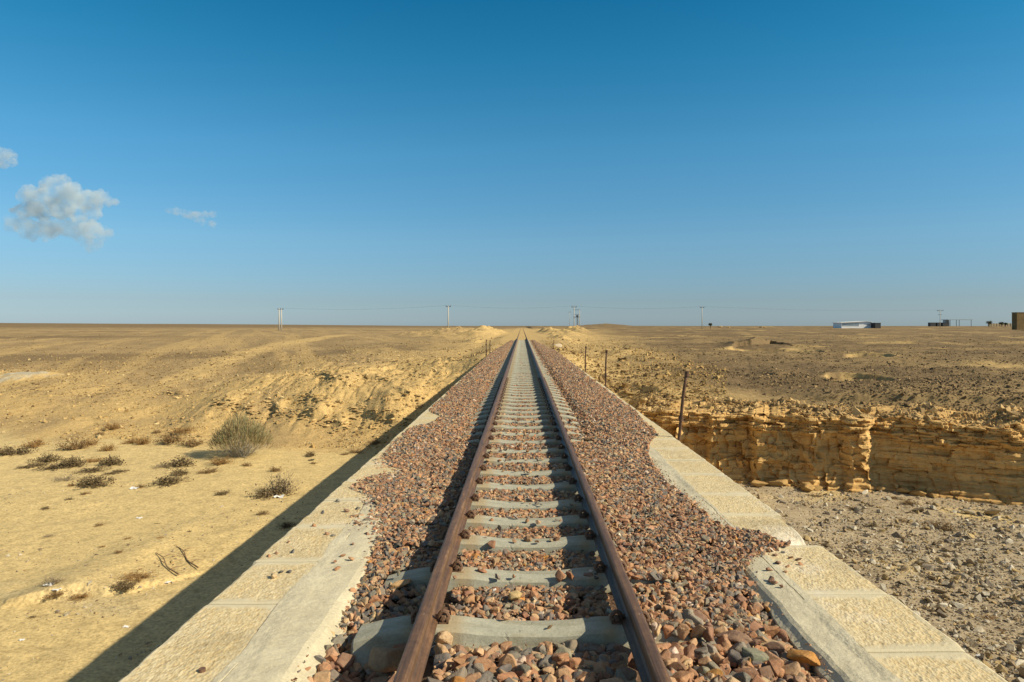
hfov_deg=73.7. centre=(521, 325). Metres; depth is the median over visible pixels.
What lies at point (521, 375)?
concrete sleeper
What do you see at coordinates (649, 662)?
rail
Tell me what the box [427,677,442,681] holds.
ballast stone
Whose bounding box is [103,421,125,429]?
dry shrub
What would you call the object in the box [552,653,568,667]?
ballast stone
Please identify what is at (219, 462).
dry shrub
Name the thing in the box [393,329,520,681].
rail
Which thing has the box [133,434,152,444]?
dry shrub
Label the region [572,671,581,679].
ballast stone
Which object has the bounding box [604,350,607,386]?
railing post
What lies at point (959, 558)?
boulder
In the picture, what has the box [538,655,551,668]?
ballast stone
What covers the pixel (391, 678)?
ballast stone
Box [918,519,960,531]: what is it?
dry shrub
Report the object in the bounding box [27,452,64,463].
dry shrub
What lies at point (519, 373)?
concrete sleeper
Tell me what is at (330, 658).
ballast stone
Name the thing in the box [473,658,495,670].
ballast stone
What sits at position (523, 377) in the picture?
concrete sleeper
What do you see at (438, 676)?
ballast stone
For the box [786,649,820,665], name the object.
rock
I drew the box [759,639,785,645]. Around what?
ballast stone
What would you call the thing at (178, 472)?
dry shrub
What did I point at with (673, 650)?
ballast stone
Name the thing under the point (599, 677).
ballast stone
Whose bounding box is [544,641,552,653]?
ballast stone
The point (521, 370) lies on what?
concrete sleeper
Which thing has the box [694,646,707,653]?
ballast stone
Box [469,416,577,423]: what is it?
concrete sleeper
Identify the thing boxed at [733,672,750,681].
ballast stone
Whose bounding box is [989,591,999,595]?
boulder
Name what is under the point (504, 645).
ballast stone
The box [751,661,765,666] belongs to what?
ballast stone
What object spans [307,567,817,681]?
ballast
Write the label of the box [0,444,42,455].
dry shrub
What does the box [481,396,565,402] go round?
concrete sleeper
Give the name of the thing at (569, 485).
concrete sleeper
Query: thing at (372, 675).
ballast stone
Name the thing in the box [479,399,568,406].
concrete sleeper
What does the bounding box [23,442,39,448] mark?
dry shrub
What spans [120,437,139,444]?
dry shrub
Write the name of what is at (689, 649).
ballast stone
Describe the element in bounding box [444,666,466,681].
ballast stone
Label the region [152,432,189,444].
dry shrub
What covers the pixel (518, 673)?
ballast stone
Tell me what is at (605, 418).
ballast
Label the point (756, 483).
fallen rock
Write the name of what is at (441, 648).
ballast stone
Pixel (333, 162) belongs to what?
sky
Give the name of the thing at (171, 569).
dead branch
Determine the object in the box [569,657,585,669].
ballast stone
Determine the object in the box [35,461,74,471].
dry shrub
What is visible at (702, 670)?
ballast stone
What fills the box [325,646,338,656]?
ballast stone
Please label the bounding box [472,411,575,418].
concrete sleeper
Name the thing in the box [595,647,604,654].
ballast stone
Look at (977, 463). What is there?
cliff
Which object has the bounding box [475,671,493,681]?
ballast stone
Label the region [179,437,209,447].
dry shrub
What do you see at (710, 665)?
ballast stone
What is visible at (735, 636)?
rock
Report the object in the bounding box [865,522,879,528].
dry shrub
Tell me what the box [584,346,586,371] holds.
railing post
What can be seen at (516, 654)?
ballast stone
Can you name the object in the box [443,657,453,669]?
ballast stone
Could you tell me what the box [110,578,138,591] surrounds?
dry shrub
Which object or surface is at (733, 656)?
ballast stone
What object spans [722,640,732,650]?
ballast stone
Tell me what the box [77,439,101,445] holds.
dry shrub
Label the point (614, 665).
ballast stone
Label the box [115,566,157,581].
dry shrub
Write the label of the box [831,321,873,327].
white hall
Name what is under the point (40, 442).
dry shrub
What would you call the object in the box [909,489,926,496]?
fallen rock
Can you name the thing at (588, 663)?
ballast stone
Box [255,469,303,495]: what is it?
dry shrub
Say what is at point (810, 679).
ballast stone
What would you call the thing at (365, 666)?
ballast stone
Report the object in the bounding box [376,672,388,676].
ballast stone
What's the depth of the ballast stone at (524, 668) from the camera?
3.51 m
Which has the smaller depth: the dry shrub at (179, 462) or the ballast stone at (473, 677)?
the ballast stone at (473, 677)
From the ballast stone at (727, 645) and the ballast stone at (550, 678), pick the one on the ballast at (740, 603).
the ballast stone at (550, 678)
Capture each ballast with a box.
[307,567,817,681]
[348,447,790,595]
[386,383,658,451]
[454,340,597,386]
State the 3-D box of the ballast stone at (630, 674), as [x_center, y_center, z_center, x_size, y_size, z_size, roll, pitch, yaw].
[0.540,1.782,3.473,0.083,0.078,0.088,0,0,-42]
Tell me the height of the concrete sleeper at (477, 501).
0.296 m
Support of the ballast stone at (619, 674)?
on the ballast at (740, 603)
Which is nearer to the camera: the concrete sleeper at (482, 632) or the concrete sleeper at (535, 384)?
the concrete sleeper at (482, 632)
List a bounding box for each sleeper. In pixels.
[348,608,705,673]
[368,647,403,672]
[384,560,672,593]
[406,529,648,555]
[415,509,622,530]
[426,493,597,512]
[439,477,589,493]
[447,464,583,479]
[457,453,578,463]
[463,428,580,437]
[465,435,579,445]
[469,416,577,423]
[469,421,578,429]
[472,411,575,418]
[474,407,571,414]
[475,444,579,453]
[476,403,570,410]
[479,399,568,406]
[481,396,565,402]
[482,393,564,399]
[484,390,560,396]
[485,388,559,393]
[487,386,559,391]
[488,383,557,388]
[490,381,553,385]
[491,379,553,383]
[492,377,553,381]
[494,378,552,380]
[495,375,551,376]
[495,376,550,378]
[496,372,548,373]
[496,373,546,375]
[497,370,546,372]
[499,367,546,368]
[499,369,545,370]
[500,368,546,369]
[501,366,542,367]
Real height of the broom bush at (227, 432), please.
2.226 m
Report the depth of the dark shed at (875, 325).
326.00 m
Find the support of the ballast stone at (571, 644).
on the ballast bed
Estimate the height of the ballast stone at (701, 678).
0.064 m
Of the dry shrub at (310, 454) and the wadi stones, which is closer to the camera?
the wadi stones
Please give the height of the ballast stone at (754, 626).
0.111 m
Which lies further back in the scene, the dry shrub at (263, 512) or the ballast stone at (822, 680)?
the dry shrub at (263, 512)
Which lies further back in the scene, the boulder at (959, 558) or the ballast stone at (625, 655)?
the boulder at (959, 558)
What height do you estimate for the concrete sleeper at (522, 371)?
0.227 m
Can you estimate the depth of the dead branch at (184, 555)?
17.29 m
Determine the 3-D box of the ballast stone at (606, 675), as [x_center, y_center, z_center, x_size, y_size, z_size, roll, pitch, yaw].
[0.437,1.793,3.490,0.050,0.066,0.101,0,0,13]
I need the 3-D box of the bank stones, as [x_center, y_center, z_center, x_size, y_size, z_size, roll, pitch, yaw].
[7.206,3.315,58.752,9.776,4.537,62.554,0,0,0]
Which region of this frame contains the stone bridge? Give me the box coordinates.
[119,358,1007,681]
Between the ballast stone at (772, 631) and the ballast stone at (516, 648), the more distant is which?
the ballast stone at (772, 631)
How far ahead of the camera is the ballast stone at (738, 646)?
3.72 m
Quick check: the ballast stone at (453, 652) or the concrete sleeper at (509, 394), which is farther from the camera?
the concrete sleeper at (509, 394)
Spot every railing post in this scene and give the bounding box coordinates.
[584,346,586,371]
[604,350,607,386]
[677,371,688,440]
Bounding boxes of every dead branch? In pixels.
[156,553,179,574]
[176,546,201,567]
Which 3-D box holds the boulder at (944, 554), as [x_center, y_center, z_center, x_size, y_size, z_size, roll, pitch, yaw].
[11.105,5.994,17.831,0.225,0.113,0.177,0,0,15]
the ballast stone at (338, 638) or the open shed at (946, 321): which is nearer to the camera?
the ballast stone at (338, 638)
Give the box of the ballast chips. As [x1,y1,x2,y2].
[291,454,831,681]
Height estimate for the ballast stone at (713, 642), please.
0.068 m
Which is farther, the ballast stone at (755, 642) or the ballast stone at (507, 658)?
the ballast stone at (755, 642)
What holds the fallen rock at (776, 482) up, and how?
on the ground
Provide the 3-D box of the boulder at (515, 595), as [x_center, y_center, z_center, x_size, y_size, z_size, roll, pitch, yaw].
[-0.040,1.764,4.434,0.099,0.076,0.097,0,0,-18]
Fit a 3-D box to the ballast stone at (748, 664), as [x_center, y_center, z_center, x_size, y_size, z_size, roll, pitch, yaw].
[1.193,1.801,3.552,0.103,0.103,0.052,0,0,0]
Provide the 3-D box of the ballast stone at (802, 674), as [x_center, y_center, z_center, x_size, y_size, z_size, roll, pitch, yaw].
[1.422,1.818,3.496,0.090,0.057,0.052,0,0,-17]
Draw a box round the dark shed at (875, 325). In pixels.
[871,323,880,327]
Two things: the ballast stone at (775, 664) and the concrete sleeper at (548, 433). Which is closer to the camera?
the ballast stone at (775, 664)
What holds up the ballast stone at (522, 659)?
on the ballast bed
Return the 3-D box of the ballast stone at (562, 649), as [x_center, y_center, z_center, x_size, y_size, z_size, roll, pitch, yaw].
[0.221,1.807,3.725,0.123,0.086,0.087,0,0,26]
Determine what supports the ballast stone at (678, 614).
on the ballast at (740, 603)
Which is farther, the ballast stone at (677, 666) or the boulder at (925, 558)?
the boulder at (925, 558)
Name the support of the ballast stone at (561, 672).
on the ballast at (740, 603)
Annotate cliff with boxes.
[637,395,1023,504]
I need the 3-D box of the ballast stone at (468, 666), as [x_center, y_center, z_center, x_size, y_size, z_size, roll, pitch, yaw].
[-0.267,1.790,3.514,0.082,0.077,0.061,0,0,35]
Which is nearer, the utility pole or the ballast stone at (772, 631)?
the ballast stone at (772, 631)
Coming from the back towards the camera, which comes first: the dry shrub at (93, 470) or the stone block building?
the stone block building
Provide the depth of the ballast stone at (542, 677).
3.44 m
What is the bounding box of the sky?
[0,0,1023,325]
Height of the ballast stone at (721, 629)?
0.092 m
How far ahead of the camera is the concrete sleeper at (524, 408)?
14.43 m
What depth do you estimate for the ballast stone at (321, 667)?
3.61 m
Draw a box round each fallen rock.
[750,480,767,486]
[765,479,787,486]
[801,482,813,491]
[813,485,822,490]
[869,485,876,490]
[876,485,886,490]
[894,487,910,492]
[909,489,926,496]
[929,493,938,497]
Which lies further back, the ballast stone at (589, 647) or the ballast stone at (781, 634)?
the ballast stone at (781, 634)
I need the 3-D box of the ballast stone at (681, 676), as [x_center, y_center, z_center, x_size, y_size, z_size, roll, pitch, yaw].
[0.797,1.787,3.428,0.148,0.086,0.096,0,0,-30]
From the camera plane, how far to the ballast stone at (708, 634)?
3.79 m
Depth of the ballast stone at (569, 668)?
3.51 m
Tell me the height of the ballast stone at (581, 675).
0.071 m
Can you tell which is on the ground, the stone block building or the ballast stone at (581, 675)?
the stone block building
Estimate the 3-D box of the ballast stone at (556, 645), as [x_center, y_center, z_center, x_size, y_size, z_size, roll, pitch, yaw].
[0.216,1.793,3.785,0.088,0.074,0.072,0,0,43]
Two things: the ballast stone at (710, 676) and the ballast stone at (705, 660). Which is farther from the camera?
the ballast stone at (705, 660)
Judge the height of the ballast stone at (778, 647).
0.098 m
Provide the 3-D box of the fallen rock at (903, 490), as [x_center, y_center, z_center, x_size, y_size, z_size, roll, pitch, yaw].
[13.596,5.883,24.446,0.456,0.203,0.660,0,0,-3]
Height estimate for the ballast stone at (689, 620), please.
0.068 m
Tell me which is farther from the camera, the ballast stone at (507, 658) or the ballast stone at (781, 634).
the ballast stone at (781, 634)
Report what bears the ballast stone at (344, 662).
on the ballast bed
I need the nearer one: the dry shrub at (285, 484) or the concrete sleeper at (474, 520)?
the concrete sleeper at (474, 520)
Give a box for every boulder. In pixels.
[389,578,410,588]
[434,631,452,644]
[508,590,521,600]
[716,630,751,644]
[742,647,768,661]
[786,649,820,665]
[921,556,929,561]
[942,552,951,556]
[942,593,950,598]
[952,557,963,560]
[961,508,974,513]
[984,507,1000,514]
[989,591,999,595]
[1014,575,1023,579]
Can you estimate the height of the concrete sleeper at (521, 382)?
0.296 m
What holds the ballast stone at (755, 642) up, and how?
on the ballast bed
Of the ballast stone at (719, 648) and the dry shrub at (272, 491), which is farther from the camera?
the dry shrub at (272, 491)
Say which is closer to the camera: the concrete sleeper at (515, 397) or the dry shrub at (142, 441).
the concrete sleeper at (515, 397)
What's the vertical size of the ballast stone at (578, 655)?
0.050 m
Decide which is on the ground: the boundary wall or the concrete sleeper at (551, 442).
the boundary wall
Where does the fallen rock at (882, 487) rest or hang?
on the ground
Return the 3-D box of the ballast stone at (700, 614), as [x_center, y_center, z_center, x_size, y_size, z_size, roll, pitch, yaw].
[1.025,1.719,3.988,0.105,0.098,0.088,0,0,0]
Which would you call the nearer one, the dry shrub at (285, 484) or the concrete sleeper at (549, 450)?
the concrete sleeper at (549, 450)
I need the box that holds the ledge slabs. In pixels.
[159,370,425,434]
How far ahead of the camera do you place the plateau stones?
35.03 m
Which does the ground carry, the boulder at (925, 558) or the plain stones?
the plain stones
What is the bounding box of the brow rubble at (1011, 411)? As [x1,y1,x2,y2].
[637,395,1023,426]
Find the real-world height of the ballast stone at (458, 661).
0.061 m
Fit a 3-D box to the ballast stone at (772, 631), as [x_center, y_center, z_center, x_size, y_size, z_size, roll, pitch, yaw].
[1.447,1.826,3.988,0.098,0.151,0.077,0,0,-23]
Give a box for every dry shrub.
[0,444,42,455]
[13,462,45,468]
[14,437,51,446]
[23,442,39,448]
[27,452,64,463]
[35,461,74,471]
[35,573,69,587]
[38,589,70,599]
[48,473,81,482]
[52,435,96,450]
[58,453,89,468]
[65,465,112,475]
[69,592,92,601]
[71,471,116,487]
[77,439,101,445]
[83,456,105,461]
[96,454,126,467]
[97,442,116,451]
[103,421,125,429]
[104,468,129,474]
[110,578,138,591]
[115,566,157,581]
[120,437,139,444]
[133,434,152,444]
[146,473,193,487]
[148,462,170,469]
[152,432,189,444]
[161,455,196,467]
[165,425,197,433]
[170,468,188,476]
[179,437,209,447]
[196,467,222,473]
[207,454,234,465]
[214,489,232,495]
[245,485,297,499]
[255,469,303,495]
[257,510,268,514]
[267,466,281,471]
[277,521,296,528]
[305,451,315,456]
[346,449,366,452]
[366,438,382,444]
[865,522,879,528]
[895,498,923,506]
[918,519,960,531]
[978,614,996,620]
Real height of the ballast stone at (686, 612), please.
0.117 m
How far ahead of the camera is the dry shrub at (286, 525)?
20.16 m
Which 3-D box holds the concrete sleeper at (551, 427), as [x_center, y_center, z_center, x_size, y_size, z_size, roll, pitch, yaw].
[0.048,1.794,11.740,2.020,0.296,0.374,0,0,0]
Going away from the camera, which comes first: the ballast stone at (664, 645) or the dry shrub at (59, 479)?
the ballast stone at (664, 645)
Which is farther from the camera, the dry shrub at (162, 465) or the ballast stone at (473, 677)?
the dry shrub at (162, 465)
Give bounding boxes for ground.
[0,323,1023,681]
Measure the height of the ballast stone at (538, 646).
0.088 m
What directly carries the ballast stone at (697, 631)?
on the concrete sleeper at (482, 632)
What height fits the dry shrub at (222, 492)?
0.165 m
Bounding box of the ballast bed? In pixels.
[346,405,747,681]
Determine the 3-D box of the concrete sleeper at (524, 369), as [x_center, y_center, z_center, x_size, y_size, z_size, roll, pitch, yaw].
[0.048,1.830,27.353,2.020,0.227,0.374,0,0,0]
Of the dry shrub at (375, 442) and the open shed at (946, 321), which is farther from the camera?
the open shed at (946, 321)
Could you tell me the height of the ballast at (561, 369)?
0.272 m
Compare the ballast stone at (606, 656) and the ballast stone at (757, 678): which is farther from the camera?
the ballast stone at (606, 656)
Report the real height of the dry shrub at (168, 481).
0.376 m
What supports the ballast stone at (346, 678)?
on the ballast bed
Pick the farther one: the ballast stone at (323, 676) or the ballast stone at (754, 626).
the ballast stone at (754, 626)
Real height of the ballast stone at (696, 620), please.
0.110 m
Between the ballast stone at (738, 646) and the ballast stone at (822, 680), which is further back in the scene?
the ballast stone at (738, 646)
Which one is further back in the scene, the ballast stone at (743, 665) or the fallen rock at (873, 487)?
the fallen rock at (873, 487)
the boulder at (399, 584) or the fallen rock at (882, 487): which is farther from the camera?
the fallen rock at (882, 487)
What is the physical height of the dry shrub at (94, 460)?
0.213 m
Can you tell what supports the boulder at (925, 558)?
on the wadi stones
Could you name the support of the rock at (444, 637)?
on the ballast stone at (448, 647)
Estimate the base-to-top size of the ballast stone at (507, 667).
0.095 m
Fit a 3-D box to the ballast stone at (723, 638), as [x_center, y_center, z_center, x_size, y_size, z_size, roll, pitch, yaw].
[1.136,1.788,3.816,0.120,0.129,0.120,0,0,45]
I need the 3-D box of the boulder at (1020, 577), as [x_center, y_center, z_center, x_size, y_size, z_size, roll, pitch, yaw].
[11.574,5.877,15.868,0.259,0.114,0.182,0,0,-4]
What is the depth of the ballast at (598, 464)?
6.04 m
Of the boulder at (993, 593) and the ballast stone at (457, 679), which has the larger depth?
the boulder at (993, 593)
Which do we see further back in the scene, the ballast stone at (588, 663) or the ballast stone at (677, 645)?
the ballast stone at (677, 645)
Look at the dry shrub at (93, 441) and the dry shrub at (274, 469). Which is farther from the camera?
the dry shrub at (93, 441)
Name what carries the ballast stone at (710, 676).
on the ballast bed
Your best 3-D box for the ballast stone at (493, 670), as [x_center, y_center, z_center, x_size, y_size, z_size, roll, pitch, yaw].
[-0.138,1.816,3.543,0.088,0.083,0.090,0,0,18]
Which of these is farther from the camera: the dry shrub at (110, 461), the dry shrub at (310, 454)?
the dry shrub at (310, 454)
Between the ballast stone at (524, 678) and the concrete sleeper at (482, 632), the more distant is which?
the concrete sleeper at (482, 632)
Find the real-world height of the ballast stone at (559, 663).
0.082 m
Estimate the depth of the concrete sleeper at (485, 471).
8.06 m
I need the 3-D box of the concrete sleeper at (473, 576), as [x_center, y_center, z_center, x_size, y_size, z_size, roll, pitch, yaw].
[0.048,1.801,4.790,2.020,0.296,0.374,0,0,0]
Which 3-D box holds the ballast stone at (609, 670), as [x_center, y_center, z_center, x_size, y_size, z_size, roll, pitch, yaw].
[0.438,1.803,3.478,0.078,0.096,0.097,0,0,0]
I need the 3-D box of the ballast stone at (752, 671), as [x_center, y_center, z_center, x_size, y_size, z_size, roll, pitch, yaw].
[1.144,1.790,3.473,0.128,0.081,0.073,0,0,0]
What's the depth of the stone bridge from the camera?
4.24 m
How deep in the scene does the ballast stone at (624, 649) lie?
3.70 m
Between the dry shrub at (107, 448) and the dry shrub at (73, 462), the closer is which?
the dry shrub at (73, 462)
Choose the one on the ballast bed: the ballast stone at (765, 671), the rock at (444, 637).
the ballast stone at (765, 671)
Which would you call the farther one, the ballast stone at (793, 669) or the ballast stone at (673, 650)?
the ballast stone at (673, 650)
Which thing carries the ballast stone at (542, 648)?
on the ballast bed
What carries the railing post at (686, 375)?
attached to the stone bridge
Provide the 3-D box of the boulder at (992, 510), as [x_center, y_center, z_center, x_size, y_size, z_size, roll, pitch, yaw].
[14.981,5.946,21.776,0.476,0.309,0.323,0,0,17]
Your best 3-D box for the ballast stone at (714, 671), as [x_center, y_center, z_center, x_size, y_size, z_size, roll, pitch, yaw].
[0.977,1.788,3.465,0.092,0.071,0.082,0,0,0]
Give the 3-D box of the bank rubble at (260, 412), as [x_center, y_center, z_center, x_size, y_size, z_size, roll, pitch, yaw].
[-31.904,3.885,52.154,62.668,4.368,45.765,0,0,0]
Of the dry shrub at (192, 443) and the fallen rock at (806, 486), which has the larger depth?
the dry shrub at (192, 443)
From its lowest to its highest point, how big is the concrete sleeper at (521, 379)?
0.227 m
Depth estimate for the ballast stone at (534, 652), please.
3.71 m
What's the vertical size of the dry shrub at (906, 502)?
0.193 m
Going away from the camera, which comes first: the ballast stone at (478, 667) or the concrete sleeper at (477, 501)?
the ballast stone at (478, 667)
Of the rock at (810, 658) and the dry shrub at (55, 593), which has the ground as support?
the dry shrub at (55, 593)
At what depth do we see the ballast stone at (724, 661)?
3.60 m
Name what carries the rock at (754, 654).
on the ballast bed
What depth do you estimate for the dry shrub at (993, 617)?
14.10 m
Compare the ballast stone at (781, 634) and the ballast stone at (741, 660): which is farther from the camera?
the ballast stone at (781, 634)
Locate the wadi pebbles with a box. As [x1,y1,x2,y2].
[0,432,376,680]
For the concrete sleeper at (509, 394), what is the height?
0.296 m
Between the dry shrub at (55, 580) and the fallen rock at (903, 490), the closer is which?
the dry shrub at (55, 580)
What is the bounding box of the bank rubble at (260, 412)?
[0,343,502,451]
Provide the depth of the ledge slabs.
37.05 m
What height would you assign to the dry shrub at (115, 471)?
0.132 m
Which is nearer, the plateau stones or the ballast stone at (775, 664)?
the ballast stone at (775, 664)
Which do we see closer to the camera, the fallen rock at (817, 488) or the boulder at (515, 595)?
the boulder at (515, 595)
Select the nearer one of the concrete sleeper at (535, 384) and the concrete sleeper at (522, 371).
the concrete sleeper at (535, 384)
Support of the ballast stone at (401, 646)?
on the ballast bed
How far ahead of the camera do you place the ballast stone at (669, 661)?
3.57 m
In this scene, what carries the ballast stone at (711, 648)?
on the ballast at (740, 603)
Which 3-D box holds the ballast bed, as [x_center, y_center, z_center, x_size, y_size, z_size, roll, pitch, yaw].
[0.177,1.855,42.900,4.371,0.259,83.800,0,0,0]
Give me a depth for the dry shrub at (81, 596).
14.96 m
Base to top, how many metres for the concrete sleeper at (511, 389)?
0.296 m
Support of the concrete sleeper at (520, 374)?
on the ballast bed
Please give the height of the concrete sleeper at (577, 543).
0.296 m
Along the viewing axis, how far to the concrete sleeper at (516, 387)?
19.42 m
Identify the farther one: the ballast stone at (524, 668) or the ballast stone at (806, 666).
the ballast stone at (806, 666)
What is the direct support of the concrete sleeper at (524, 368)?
on the ballast bed
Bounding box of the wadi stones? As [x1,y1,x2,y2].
[738,483,1023,681]
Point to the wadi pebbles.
(90, 582)
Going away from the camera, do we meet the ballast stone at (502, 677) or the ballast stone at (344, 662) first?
the ballast stone at (502, 677)
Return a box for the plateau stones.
[564,330,1023,410]
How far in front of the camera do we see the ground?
31.54 m
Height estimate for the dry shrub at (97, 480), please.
0.528 m
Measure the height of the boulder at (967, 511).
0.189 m
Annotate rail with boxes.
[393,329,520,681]
[524,332,671,681]
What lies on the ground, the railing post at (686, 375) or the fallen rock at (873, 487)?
the fallen rock at (873, 487)
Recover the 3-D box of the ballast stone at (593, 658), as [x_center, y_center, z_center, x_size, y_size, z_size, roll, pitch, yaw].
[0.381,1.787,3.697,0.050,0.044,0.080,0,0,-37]
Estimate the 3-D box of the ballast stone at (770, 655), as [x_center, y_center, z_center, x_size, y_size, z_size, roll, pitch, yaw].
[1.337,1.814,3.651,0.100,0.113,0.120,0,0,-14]
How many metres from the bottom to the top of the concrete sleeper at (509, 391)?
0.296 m
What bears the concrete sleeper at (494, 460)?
on the ballast bed
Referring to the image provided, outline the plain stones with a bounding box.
[0,328,501,397]
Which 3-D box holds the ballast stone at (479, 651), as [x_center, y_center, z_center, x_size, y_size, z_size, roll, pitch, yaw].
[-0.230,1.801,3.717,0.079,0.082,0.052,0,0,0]
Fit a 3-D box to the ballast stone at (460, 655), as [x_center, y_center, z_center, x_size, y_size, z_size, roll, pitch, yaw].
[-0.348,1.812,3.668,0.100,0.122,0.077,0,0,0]
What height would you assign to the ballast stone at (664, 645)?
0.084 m
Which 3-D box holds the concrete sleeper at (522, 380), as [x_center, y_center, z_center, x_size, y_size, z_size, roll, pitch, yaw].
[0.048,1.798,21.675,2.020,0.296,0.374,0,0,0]
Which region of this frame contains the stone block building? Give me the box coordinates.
[1011,312,1023,329]
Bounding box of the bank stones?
[542,334,726,408]
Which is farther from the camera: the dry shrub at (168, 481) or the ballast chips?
the dry shrub at (168, 481)
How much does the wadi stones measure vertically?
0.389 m
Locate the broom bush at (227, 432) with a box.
[199,410,274,457]
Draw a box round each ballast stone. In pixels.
[313,669,330,681]
[314,655,325,663]
[317,664,328,671]
[322,661,331,670]
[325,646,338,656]
[326,655,337,661]
[331,634,345,652]
[334,652,354,672]
[341,675,353,681]
[347,671,359,679]
[362,662,368,671]
[364,672,378,681]
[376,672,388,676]
[387,674,394,681]
[393,643,406,648]
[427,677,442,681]
[430,643,450,654]
[432,669,444,681]
[433,643,448,653]
[433,652,451,670]
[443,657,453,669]
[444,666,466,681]
[449,653,465,669]
[450,644,456,656]
[451,676,465,681]
[452,658,466,664]
[454,654,472,666]
[465,662,472,671]
[465,672,480,681]
[466,656,477,663]
[473,647,483,656]
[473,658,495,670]
[473,663,484,673]
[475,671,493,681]
[487,644,498,657]
[488,667,498,676]
[496,663,511,672]
[497,672,517,681]
[498,653,516,667]
[500,641,511,653]
[505,651,520,658]
[508,646,520,652]
[512,662,531,678]
[516,664,530,672]
[517,655,525,662]
[519,648,532,655]
[520,676,530,681]
[526,653,535,663]
[531,651,544,660]
[535,642,544,651]
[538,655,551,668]
[539,644,547,655]
[540,674,548,681]
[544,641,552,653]
[544,674,555,681]
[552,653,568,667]
[553,642,564,648]
[553,646,571,657]
[555,665,573,674]
[555,667,571,679]
[556,658,569,665]
[561,675,572,681]
[565,639,577,650]
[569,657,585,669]
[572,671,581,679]
[573,653,583,657]
[574,671,589,680]
[578,643,598,651]
[579,672,595,681]
[584,660,594,668]
[590,651,597,661]
[593,661,605,674]
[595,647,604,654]
[595,671,602,681]
[596,654,610,660]
[603,666,614,678]
[603,672,611,678]
[607,645,632,662]
[610,662,628,667]
[615,669,627,680]
[618,652,627,662]
[620,666,636,680]
[656,643,670,648]
[661,649,671,660]
[663,658,677,665]
[666,662,685,671]
[668,642,683,655]
[669,647,678,653]
[671,653,680,662]
[671,671,693,681]
[673,611,683,618]
[682,609,693,617]
[682,617,692,623]
[684,613,703,625]
[684,643,697,667]
[686,667,697,679]
[690,625,705,639]
[693,610,706,621]
[693,676,703,681]
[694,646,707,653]
[698,652,713,661]
[698,656,711,666]
[698,666,709,674]
[702,626,713,640]
[704,668,722,676]
[705,661,724,673]
[706,640,717,643]
[706,642,717,653]
[707,672,713,679]
[712,644,722,652]
[713,652,729,663]
[714,626,727,634]
[717,657,727,666]
[719,634,733,645]
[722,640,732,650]
[727,649,743,667]
[731,641,746,652]
[732,667,758,676]
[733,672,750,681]
[739,657,748,665]
[741,660,750,667]
[745,662,753,667]
[749,621,770,638]
[749,638,761,646]
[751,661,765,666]
[751,675,764,681]
[757,665,774,681]
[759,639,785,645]
[763,625,779,637]
[763,641,784,654]
[765,650,783,666]
[765,662,784,677]
[767,659,780,676]
[775,628,787,641]
[778,651,790,660]
[781,661,800,678]
[797,672,805,679]
[799,663,809,670]
[806,676,815,681]
[815,678,826,681]
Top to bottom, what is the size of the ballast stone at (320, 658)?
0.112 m
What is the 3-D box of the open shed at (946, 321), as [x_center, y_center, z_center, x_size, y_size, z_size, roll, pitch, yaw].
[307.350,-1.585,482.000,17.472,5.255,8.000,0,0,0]
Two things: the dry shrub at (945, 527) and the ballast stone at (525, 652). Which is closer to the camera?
the ballast stone at (525, 652)
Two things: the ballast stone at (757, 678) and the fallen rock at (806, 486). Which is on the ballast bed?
the ballast stone at (757, 678)
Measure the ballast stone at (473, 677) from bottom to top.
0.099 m
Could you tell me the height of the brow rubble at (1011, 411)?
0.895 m
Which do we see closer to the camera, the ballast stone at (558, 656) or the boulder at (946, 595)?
the ballast stone at (558, 656)
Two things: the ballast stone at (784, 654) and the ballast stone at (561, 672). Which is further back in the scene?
the ballast stone at (784, 654)
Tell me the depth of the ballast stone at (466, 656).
3.64 m
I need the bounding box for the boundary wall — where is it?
[988,323,1011,325]
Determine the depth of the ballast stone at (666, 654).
3.61 m
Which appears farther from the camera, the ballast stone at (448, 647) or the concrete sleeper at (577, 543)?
the concrete sleeper at (577, 543)
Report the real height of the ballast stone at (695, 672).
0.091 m
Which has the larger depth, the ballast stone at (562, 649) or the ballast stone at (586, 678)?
the ballast stone at (562, 649)
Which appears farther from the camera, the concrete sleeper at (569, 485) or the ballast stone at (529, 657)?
the concrete sleeper at (569, 485)
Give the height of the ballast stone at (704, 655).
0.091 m
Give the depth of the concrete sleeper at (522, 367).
28.76 m
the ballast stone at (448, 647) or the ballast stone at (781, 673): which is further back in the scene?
the ballast stone at (448, 647)
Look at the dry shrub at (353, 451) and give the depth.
32.15 m
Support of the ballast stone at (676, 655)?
on the ballast bed
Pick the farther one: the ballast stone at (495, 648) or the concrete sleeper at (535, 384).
the concrete sleeper at (535, 384)
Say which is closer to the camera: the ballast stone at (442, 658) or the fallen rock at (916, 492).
the ballast stone at (442, 658)
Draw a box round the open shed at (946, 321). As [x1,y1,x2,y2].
[943,319,972,325]
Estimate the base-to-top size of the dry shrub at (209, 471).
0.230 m
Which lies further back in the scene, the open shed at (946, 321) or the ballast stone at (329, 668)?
the open shed at (946, 321)
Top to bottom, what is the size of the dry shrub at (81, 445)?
0.681 m
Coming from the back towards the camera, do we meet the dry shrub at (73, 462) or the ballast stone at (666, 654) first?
the dry shrub at (73, 462)
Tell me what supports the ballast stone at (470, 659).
on the ballast bed
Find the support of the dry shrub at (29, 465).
on the ground
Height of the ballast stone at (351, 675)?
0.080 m
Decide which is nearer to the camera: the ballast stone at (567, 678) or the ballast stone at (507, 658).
the ballast stone at (567, 678)
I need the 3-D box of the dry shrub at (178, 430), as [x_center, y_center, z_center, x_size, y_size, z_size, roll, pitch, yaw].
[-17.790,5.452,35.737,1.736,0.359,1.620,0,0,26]
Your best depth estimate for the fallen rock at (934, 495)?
23.82 m

